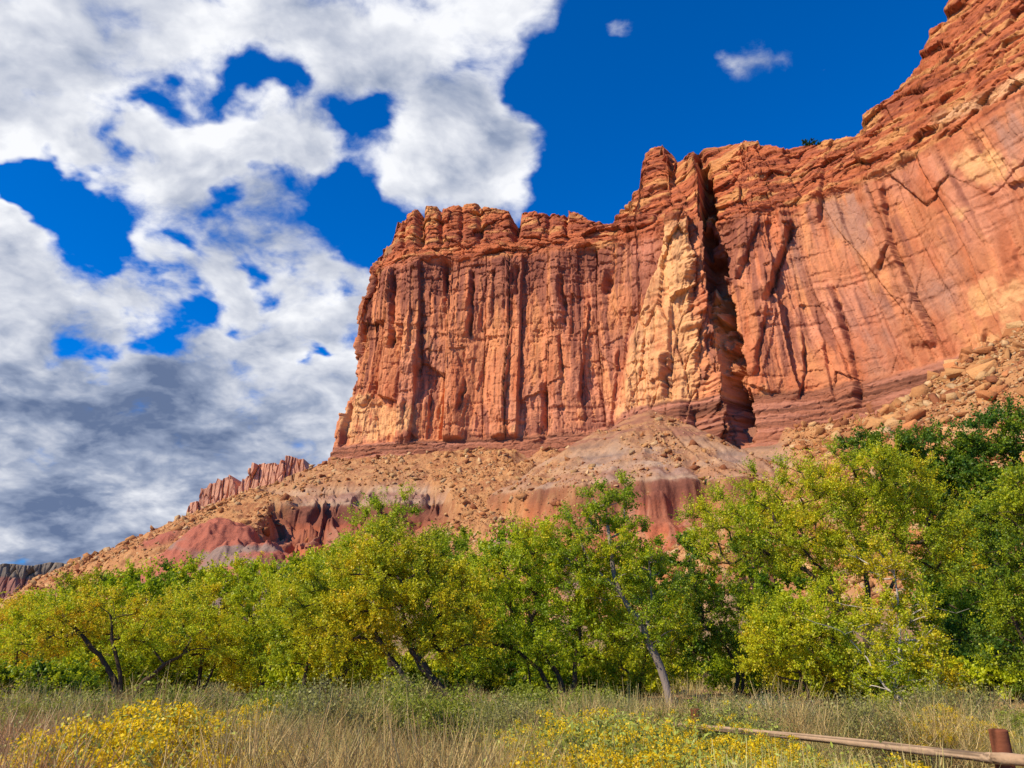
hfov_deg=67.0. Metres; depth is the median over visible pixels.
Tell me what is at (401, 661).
thicket bush
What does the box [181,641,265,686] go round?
thicket bush
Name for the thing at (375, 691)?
dry brush
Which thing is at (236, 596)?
cottonwood tree
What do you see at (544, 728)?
yellow flower plant
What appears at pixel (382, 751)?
dry brush
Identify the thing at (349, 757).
dry brush
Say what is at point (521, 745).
dry brush
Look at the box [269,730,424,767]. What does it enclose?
dry brush
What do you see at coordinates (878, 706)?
grass tuft
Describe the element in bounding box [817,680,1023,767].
dry brush
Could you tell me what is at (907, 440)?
dense green tree
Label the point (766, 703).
seed head shrub
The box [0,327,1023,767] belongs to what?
ground
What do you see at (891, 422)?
boulder
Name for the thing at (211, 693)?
sagebrush
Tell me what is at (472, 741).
dry brush
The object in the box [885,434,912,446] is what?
boulder
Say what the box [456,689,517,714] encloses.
dry brush
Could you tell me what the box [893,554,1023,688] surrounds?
dark understory tree
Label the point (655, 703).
dry brush
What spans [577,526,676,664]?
riverside tree
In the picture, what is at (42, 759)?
russet brush
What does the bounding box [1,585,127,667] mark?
riverside tree
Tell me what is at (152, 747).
rabbitbrush
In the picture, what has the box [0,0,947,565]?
sky
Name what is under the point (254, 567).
riverside tree
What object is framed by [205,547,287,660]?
riverside tree
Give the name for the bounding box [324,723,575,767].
dry brush
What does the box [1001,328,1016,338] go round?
boulder
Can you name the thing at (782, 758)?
grass tuft
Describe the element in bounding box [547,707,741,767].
yellow flower plant
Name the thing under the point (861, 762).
grass tuft
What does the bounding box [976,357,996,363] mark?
boulder
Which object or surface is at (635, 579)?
cottonwood tree
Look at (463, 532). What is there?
riverside tree
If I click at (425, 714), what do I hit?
leafy weed
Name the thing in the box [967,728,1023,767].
grass tuft
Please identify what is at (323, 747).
dry brush
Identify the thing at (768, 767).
grass tuft
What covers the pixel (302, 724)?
dry brush
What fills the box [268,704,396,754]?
dry brush
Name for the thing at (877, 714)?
leafy weed
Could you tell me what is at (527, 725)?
yellow flower plant
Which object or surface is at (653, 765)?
rabbitbrush
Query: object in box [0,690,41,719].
grass tuft
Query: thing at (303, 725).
sagebrush
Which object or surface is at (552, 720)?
yellow flower plant
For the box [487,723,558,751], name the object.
yellow flower plant
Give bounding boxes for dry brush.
[0,671,90,725]
[0,685,124,737]
[9,708,122,750]
[17,700,136,736]
[18,663,239,735]
[43,681,151,713]
[52,702,165,733]
[73,697,438,767]
[79,693,430,767]
[83,683,201,719]
[99,682,277,727]
[125,711,326,767]
[134,707,282,749]
[140,695,258,749]
[161,711,340,767]
[176,717,374,767]
[186,716,344,767]
[199,693,331,755]
[201,707,345,761]
[229,706,438,767]
[229,721,369,767]
[233,699,374,756]
[233,724,468,767]
[234,688,565,767]
[243,731,470,767]
[245,722,495,767]
[252,707,541,767]
[261,705,373,751]
[264,674,442,753]
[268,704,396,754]
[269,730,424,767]
[285,689,575,767]
[288,724,442,766]
[290,710,371,757]
[290,716,480,767]
[303,729,468,766]
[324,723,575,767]
[330,701,662,767]
[333,673,458,750]
[348,717,566,767]
[358,727,504,763]
[369,721,487,767]
[406,731,506,766]
[420,677,496,713]
[426,715,611,767]
[435,715,591,767]
[441,733,527,765]
[442,682,511,709]
[445,716,478,761]
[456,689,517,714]
[468,739,621,767]
[491,676,664,750]
[540,685,600,708]
[578,697,682,726]
[611,672,761,743]
[629,690,687,718]
[749,692,935,767]
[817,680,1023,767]
[854,690,916,713]
[909,675,1023,734]
[912,701,1021,765]
[981,695,1022,717]
[988,698,1023,717]
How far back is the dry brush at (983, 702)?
15.30 m
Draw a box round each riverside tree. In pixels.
[0,588,60,664]
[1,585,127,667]
[52,561,149,655]
[84,556,207,669]
[139,551,223,648]
[167,549,266,661]
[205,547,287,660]
[229,547,311,657]
[265,543,364,656]
[318,526,401,660]
[401,525,506,673]
[470,516,576,675]
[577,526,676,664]
[628,528,744,677]
[721,486,852,649]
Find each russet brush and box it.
[0,688,143,763]
[0,695,136,767]
[0,696,91,763]
[0,696,107,750]
[0,697,61,748]
[0,699,190,767]
[0,702,193,767]
[0,703,65,759]
[0,705,149,760]
[0,707,38,744]
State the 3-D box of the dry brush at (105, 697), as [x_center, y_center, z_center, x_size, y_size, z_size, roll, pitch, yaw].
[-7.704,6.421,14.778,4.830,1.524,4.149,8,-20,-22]
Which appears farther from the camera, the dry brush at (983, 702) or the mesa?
the mesa
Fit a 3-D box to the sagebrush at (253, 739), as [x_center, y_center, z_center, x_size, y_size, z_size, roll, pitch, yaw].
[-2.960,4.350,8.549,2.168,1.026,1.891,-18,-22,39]
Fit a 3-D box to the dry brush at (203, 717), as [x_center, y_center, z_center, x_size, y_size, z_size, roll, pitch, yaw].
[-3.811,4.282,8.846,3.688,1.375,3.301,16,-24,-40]
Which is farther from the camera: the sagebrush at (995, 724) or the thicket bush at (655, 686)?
the thicket bush at (655, 686)
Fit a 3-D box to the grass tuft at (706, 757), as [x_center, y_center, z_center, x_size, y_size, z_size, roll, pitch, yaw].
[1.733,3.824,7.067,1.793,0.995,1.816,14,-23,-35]
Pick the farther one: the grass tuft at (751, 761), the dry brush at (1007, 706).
the dry brush at (1007, 706)
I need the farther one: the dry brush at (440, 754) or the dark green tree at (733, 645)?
the dark green tree at (733, 645)
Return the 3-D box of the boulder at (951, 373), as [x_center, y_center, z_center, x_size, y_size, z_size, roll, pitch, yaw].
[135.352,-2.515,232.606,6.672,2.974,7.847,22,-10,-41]
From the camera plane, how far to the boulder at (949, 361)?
248.90 m
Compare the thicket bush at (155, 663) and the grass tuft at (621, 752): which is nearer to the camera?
the grass tuft at (621, 752)
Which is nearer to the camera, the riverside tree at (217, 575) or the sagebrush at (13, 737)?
the sagebrush at (13, 737)
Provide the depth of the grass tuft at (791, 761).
5.57 m
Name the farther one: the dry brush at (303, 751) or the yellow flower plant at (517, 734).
the yellow flower plant at (517, 734)
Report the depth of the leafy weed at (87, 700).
17.25 m
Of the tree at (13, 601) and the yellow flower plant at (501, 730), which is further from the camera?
the tree at (13, 601)
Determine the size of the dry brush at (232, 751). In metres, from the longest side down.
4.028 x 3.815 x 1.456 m
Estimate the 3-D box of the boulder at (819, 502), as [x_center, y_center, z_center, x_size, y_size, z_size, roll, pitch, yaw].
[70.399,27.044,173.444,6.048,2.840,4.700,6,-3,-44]
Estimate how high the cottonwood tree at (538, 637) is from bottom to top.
7.054 m
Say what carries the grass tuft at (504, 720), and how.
on the ground at (314, 519)
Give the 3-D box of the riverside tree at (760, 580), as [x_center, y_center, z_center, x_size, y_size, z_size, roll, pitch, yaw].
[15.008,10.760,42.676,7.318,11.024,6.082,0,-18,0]
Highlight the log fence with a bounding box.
[655,708,1023,767]
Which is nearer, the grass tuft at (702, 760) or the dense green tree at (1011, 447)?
the grass tuft at (702, 760)
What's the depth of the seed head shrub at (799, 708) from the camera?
17.00 m
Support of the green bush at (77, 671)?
on the ground at (314, 519)
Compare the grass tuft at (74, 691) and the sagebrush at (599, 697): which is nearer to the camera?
the sagebrush at (599, 697)
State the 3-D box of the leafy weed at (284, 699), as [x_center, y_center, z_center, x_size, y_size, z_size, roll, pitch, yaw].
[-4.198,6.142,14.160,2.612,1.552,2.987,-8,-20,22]
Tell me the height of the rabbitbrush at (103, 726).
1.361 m
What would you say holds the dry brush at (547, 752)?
on the ground at (314, 519)
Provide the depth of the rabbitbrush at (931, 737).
12.60 m
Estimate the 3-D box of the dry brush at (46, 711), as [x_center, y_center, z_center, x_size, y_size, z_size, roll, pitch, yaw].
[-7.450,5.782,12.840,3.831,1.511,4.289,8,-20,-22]
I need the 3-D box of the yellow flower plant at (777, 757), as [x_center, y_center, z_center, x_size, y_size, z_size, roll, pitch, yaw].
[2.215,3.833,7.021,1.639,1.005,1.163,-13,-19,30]
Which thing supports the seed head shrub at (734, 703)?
on the ground at (314, 519)
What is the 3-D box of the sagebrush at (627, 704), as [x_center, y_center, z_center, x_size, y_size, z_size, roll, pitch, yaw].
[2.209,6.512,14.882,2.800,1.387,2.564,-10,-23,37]
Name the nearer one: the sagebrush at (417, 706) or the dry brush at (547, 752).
the dry brush at (547, 752)
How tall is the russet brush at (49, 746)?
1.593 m
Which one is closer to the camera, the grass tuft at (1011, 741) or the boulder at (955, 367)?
the grass tuft at (1011, 741)
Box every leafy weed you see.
[0,693,79,739]
[57,693,121,707]
[61,672,234,727]
[199,682,283,723]
[238,674,330,720]
[342,668,465,734]
[368,689,479,759]
[391,680,505,754]
[557,682,630,709]
[642,691,726,744]
[707,700,766,718]
[831,699,921,735]
[900,703,926,718]
[978,707,1023,751]
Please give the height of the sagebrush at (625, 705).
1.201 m
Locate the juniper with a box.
[801,138,820,145]
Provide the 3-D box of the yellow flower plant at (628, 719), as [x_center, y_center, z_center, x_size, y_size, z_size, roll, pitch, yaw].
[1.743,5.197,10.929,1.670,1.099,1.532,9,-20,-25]
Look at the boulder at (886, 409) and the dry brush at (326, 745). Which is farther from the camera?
the boulder at (886, 409)
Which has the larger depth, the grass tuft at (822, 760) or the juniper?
the juniper
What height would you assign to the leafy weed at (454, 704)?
1.426 m
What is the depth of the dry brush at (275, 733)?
8.63 m
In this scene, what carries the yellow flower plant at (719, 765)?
on the ground at (314, 519)
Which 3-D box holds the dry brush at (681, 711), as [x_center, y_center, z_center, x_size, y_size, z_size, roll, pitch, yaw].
[2.806,5.793,13.324,4.874,1.654,4.028,13,-22,-42]
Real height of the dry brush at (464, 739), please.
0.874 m
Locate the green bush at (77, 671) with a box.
[0,655,109,703]
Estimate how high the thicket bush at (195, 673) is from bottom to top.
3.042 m
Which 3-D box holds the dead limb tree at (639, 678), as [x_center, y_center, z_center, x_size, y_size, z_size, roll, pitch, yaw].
[5.503,9.733,30.433,6.220,5.539,3.408,0,-18,0]
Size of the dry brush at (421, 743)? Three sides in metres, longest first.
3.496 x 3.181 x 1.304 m
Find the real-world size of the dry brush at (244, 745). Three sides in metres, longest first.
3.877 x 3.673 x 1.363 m
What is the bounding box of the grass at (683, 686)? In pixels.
[0,639,1023,767]
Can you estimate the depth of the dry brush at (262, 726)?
8.97 m
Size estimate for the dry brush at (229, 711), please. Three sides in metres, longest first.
4.521 x 4.359 x 1.476 m
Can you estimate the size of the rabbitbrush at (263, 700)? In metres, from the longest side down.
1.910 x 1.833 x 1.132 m
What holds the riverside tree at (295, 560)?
on the ground at (314, 519)
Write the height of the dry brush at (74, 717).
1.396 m
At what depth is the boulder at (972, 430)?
165.20 m
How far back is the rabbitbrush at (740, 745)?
8.12 m
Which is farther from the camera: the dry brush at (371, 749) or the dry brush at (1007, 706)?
the dry brush at (1007, 706)
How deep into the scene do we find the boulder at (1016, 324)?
258.43 m
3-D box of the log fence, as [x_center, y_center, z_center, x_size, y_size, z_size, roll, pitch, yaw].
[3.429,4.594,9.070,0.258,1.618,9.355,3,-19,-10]
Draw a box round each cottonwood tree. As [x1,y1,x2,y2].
[0,578,246,700]
[143,576,266,697]
[204,566,314,691]
[253,560,395,696]
[254,515,503,700]
[306,482,473,684]
[433,510,640,703]
[539,469,711,707]
[671,435,996,700]
[731,565,894,705]
[940,452,1023,696]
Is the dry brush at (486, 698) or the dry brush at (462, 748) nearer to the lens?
the dry brush at (462, 748)
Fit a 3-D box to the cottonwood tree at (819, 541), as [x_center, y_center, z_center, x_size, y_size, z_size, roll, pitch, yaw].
[12.808,7.088,30.356,12.536,10.303,5.481,0,-18,0]
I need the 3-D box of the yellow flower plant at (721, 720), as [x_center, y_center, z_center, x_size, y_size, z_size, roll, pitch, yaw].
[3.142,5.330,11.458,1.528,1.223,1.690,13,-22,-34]
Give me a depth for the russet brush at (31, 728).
8.03 m
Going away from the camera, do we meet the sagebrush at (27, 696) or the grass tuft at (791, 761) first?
the grass tuft at (791, 761)
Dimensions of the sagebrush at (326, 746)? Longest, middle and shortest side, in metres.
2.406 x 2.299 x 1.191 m
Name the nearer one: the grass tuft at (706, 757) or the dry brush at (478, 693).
the grass tuft at (706, 757)
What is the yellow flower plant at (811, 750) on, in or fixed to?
on the ground at (314, 519)
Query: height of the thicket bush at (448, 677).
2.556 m
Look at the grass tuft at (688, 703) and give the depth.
13.94 m
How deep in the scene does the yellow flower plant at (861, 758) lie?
8.15 m
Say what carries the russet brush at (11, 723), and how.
on the ground at (314, 519)
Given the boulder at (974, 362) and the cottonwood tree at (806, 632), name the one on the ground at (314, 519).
the cottonwood tree at (806, 632)
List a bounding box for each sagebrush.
[0,673,80,714]
[0,708,31,756]
[2,685,150,733]
[166,663,264,720]
[219,729,290,758]
[239,649,411,746]
[269,702,342,749]
[280,716,398,766]
[306,725,389,762]
[345,657,456,713]
[353,688,470,752]
[433,685,569,755]
[470,679,591,724]
[515,721,590,760]
[540,672,655,728]
[578,686,665,721]
[583,694,653,715]
[667,692,816,757]
[693,668,909,766]
[714,690,759,708]
[781,676,969,767]
[874,664,1021,726]
[944,702,1023,751]
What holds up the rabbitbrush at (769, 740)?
on the ground at (314, 519)
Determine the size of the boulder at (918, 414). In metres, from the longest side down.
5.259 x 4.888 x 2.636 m
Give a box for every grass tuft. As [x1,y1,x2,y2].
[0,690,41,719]
[1,684,87,725]
[47,682,101,701]
[93,678,138,705]
[169,679,254,720]
[454,698,554,746]
[471,742,569,767]
[508,694,593,730]
[555,736,665,767]
[559,736,693,767]
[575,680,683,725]
[652,682,753,721]
[655,739,745,767]
[659,745,754,767]
[684,738,784,767]
[687,742,877,767]
[699,692,745,715]
[704,746,808,767]
[710,746,798,767]
[729,733,836,767]
[734,691,797,726]
[778,747,932,767]
[784,729,836,763]
[792,731,854,761]
[793,749,847,767]
[805,722,882,767]
[810,728,1000,767]
[825,692,921,756]
[836,750,915,767]
[862,745,987,767]
[937,722,1010,767]
[966,725,1023,767]
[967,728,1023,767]
[969,707,1023,763]
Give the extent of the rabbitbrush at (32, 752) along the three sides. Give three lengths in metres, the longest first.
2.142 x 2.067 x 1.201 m
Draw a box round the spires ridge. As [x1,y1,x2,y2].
[186,455,309,513]
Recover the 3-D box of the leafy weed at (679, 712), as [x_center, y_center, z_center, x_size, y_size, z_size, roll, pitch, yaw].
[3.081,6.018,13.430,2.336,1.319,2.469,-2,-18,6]
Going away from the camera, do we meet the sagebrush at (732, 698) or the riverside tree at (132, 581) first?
the sagebrush at (732, 698)
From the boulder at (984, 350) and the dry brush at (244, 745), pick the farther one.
the boulder at (984, 350)
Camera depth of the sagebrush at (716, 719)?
11.83 m
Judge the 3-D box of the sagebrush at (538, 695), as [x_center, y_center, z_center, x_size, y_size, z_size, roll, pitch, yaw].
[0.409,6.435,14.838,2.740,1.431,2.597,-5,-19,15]
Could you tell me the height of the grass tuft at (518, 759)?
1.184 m
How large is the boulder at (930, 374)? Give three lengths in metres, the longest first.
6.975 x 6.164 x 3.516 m
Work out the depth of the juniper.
385.93 m
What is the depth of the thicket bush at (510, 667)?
31.15 m
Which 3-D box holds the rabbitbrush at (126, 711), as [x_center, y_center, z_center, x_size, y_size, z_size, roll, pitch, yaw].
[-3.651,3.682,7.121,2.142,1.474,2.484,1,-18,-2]
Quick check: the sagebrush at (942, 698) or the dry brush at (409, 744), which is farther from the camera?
the sagebrush at (942, 698)
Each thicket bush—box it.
[5,647,102,682]
[28,645,142,693]
[76,639,203,698]
[130,643,237,687]
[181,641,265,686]
[212,641,301,693]
[258,640,374,700]
[325,649,406,690]
[349,649,465,693]
[398,646,520,700]
[452,646,533,691]
[488,646,587,698]
[529,642,643,696]
[567,645,686,694]
[610,640,707,686]
[703,652,816,696]
[766,640,901,703]
[858,635,965,700]
[941,633,1023,694]
[956,643,1023,701]
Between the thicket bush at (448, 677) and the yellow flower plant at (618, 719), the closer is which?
the yellow flower plant at (618, 719)
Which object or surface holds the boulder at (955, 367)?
on the rubble
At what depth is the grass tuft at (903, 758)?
5.73 m
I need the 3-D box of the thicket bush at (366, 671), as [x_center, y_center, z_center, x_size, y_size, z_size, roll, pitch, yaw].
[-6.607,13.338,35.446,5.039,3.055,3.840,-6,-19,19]
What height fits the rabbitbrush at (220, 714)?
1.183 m
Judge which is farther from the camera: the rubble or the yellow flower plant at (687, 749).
the rubble
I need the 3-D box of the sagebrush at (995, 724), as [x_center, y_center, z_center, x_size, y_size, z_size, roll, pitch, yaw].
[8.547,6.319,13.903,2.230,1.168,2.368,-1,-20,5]
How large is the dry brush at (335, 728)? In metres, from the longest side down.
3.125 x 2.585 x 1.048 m
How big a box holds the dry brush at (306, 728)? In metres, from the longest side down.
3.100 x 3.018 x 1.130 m
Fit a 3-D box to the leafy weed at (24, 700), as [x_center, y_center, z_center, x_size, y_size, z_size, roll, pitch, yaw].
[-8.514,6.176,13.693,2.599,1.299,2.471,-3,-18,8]
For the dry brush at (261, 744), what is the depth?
6.81 m
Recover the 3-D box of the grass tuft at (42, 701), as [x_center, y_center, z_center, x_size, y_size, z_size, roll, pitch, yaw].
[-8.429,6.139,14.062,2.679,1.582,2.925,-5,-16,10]
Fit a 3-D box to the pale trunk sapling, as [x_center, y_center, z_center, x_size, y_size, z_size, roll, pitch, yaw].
[9.565,6.509,20.234,4.414,5.132,2.747,0,-18,0]
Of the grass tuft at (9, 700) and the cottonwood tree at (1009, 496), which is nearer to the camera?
the grass tuft at (9, 700)
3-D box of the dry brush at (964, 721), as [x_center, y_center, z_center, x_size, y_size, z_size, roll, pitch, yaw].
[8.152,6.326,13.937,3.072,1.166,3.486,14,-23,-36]
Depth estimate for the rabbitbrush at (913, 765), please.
6.03 m
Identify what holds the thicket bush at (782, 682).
on the ground at (314, 519)
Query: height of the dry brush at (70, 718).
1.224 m
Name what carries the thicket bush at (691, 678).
on the ground at (314, 519)
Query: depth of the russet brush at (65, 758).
5.19 m
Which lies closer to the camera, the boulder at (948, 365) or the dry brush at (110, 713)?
the dry brush at (110, 713)
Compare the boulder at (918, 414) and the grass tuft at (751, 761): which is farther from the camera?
the boulder at (918, 414)
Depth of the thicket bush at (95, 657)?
41.39 m
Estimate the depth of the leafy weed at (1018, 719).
14.15 m
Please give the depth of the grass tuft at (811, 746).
11.77 m
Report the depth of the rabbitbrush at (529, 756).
6.79 m
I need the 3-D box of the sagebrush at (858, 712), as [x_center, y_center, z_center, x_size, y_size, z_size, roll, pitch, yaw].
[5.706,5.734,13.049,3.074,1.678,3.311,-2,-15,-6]
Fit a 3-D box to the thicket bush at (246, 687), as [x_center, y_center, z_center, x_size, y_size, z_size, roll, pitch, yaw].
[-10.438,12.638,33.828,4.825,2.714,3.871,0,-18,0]
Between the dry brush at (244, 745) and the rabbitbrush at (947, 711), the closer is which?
the dry brush at (244, 745)
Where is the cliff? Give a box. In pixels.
[328,0,1023,460]
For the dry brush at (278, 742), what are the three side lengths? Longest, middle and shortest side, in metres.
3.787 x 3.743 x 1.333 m
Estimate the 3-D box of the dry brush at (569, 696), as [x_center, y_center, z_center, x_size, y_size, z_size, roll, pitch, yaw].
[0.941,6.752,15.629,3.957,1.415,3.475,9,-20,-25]
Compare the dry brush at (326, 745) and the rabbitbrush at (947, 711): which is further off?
the rabbitbrush at (947, 711)
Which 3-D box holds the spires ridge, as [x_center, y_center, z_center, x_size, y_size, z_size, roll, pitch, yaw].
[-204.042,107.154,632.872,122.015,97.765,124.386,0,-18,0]
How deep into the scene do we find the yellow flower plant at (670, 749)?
6.63 m
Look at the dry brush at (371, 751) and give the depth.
7.00 m
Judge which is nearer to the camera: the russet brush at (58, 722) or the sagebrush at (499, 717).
the russet brush at (58, 722)
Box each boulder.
[812,498,825,508]
[824,458,838,464]
[865,418,886,428]
[879,405,894,415]
[882,411,901,418]
[883,419,904,429]
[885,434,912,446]
[902,419,922,430]
[905,409,925,421]
[906,530,927,551]
[927,371,938,380]
[943,361,960,368]
[944,359,957,369]
[945,368,964,378]
[951,365,965,368]
[956,380,975,387]
[958,346,971,358]
[962,427,982,434]
[964,362,999,372]
[965,358,983,366]
[966,359,999,380]
[972,346,995,354]
[974,382,992,390]
[975,390,997,400]
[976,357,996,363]
[988,384,1007,393]
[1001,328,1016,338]
[1001,370,1011,375]
[1006,320,1023,328]
[1012,341,1023,347]
[1014,385,1023,395]
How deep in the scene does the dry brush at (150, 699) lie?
13.28 m
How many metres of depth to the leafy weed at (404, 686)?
14.34 m
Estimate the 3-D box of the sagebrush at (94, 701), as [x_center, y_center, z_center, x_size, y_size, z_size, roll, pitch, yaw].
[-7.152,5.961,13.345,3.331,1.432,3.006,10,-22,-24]
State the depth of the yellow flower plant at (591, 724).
10.62 m
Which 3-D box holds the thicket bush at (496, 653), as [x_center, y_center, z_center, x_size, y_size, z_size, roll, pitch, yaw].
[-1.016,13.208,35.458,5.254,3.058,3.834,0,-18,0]
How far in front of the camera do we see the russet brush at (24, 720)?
9.69 m
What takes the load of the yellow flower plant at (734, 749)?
on the ground at (314, 519)
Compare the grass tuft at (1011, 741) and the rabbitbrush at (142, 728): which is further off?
the grass tuft at (1011, 741)
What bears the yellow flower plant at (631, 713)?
on the ground at (314, 519)
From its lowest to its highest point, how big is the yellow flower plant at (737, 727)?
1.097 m
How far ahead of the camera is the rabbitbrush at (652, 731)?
8.76 m
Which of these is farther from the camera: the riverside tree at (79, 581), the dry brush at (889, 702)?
the riverside tree at (79, 581)
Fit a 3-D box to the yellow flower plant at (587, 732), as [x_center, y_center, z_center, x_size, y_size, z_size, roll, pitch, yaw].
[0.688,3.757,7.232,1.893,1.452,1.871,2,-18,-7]
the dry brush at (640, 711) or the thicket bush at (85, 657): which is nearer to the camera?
the dry brush at (640, 711)
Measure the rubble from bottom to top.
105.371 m
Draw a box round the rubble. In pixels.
[0,323,1023,616]
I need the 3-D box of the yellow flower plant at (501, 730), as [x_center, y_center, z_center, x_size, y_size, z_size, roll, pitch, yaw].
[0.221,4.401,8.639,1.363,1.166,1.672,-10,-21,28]
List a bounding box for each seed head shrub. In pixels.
[708,698,755,709]
[740,689,791,720]
[760,696,839,732]
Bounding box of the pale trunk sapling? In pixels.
[804,533,971,710]
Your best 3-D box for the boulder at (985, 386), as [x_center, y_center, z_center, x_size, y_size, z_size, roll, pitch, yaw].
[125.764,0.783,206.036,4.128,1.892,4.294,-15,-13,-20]
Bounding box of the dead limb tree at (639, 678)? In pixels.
[581,559,729,700]
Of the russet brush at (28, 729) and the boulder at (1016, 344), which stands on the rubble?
the boulder at (1016, 344)
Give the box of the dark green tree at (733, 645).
[663,555,787,699]
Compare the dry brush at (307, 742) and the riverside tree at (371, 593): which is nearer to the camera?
the dry brush at (307, 742)
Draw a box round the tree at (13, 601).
[0,587,83,689]
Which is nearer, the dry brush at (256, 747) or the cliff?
the dry brush at (256, 747)
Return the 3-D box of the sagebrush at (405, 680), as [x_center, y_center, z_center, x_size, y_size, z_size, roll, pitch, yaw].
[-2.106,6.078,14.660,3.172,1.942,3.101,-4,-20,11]
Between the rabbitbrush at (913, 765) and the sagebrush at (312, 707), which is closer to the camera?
the rabbitbrush at (913, 765)
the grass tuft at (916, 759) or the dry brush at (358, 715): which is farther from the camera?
the dry brush at (358, 715)
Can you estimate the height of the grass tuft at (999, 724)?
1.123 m
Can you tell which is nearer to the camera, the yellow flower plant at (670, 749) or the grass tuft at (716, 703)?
the yellow flower plant at (670, 749)
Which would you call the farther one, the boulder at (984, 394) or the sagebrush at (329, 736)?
the boulder at (984, 394)
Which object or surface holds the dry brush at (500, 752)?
on the ground at (314, 519)
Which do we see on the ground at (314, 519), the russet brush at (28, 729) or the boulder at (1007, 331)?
the russet brush at (28, 729)
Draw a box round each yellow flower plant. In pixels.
[464,723,547,765]
[475,722,567,764]
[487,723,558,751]
[495,719,649,764]
[501,703,604,752]
[503,701,667,767]
[533,707,611,743]
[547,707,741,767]
[550,706,626,742]
[568,706,662,753]
[578,707,644,731]
[580,712,716,767]
[581,711,677,751]
[603,734,736,767]
[612,742,729,767]
[617,705,702,753]
[646,748,784,767]
[666,699,779,752]
[690,749,808,767]
[694,745,765,767]
[706,712,807,758]
[717,738,842,767]
[722,742,873,767]
[783,745,896,767]
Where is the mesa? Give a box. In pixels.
[0,562,65,598]
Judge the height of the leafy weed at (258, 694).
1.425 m
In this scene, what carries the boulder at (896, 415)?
on the rubble
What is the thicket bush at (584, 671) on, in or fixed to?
on the ground at (314, 519)
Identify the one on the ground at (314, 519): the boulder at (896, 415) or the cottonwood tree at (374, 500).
the cottonwood tree at (374, 500)
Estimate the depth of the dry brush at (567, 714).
11.79 m
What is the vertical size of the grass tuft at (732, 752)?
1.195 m
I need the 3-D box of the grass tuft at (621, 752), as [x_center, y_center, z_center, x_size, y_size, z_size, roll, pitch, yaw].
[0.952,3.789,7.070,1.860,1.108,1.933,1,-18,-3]
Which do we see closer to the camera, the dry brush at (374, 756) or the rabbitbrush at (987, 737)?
the dry brush at (374, 756)
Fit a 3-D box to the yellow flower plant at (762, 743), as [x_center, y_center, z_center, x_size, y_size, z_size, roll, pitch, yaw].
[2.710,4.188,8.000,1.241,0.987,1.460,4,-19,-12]
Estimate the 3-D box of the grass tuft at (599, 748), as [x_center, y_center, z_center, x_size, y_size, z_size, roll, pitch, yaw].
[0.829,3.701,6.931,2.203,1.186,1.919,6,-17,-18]
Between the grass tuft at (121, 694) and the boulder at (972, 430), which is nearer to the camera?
the grass tuft at (121, 694)
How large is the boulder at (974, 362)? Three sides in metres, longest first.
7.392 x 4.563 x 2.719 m
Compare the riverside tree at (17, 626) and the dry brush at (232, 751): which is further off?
the riverside tree at (17, 626)
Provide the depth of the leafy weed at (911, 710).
15.82 m
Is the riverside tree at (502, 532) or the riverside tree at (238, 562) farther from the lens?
the riverside tree at (238, 562)
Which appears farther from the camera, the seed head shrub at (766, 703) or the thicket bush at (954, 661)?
the thicket bush at (954, 661)
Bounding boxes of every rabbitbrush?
[0,694,252,767]
[1,707,220,767]
[1,736,90,767]
[33,724,244,767]
[52,696,307,767]
[176,706,277,748]
[201,699,281,730]
[478,753,557,767]
[508,748,562,767]
[523,733,641,767]
[546,732,668,767]
[593,719,711,766]
[594,756,674,767]
[615,742,704,767]
[673,732,790,767]
[721,723,830,767]
[820,740,939,767]
[873,712,957,767]
[900,703,997,747]
[947,719,1023,766]
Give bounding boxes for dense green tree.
[834,414,1019,649]
[918,391,1023,658]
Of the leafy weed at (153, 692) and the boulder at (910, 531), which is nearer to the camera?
the leafy weed at (153, 692)
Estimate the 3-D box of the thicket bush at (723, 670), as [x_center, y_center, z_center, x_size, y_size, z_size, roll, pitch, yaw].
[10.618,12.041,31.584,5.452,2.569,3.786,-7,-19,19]
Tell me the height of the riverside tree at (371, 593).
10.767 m
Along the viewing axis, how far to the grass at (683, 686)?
32.86 m
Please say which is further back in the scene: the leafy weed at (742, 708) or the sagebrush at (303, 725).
the leafy weed at (742, 708)
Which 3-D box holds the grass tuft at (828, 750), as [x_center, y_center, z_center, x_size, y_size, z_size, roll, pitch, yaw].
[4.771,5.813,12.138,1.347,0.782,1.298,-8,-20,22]
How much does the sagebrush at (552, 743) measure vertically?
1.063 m
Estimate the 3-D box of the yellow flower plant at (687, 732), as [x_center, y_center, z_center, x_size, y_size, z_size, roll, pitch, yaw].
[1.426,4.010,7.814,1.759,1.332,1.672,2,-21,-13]
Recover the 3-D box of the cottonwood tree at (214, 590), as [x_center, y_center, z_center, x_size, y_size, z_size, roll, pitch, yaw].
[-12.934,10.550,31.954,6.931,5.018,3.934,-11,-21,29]
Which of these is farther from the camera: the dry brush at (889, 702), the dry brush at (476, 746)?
the dry brush at (889, 702)
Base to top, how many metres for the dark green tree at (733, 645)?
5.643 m
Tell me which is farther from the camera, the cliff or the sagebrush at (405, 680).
the cliff
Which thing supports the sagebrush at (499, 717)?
on the ground at (314, 519)
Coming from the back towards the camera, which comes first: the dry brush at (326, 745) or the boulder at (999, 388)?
the boulder at (999, 388)
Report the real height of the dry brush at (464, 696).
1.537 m
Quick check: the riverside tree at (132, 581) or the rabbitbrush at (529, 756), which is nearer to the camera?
the rabbitbrush at (529, 756)
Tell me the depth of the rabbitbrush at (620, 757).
6.08 m
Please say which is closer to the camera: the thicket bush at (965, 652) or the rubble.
the thicket bush at (965, 652)
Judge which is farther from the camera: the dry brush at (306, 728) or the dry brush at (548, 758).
the dry brush at (306, 728)
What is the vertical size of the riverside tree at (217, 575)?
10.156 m

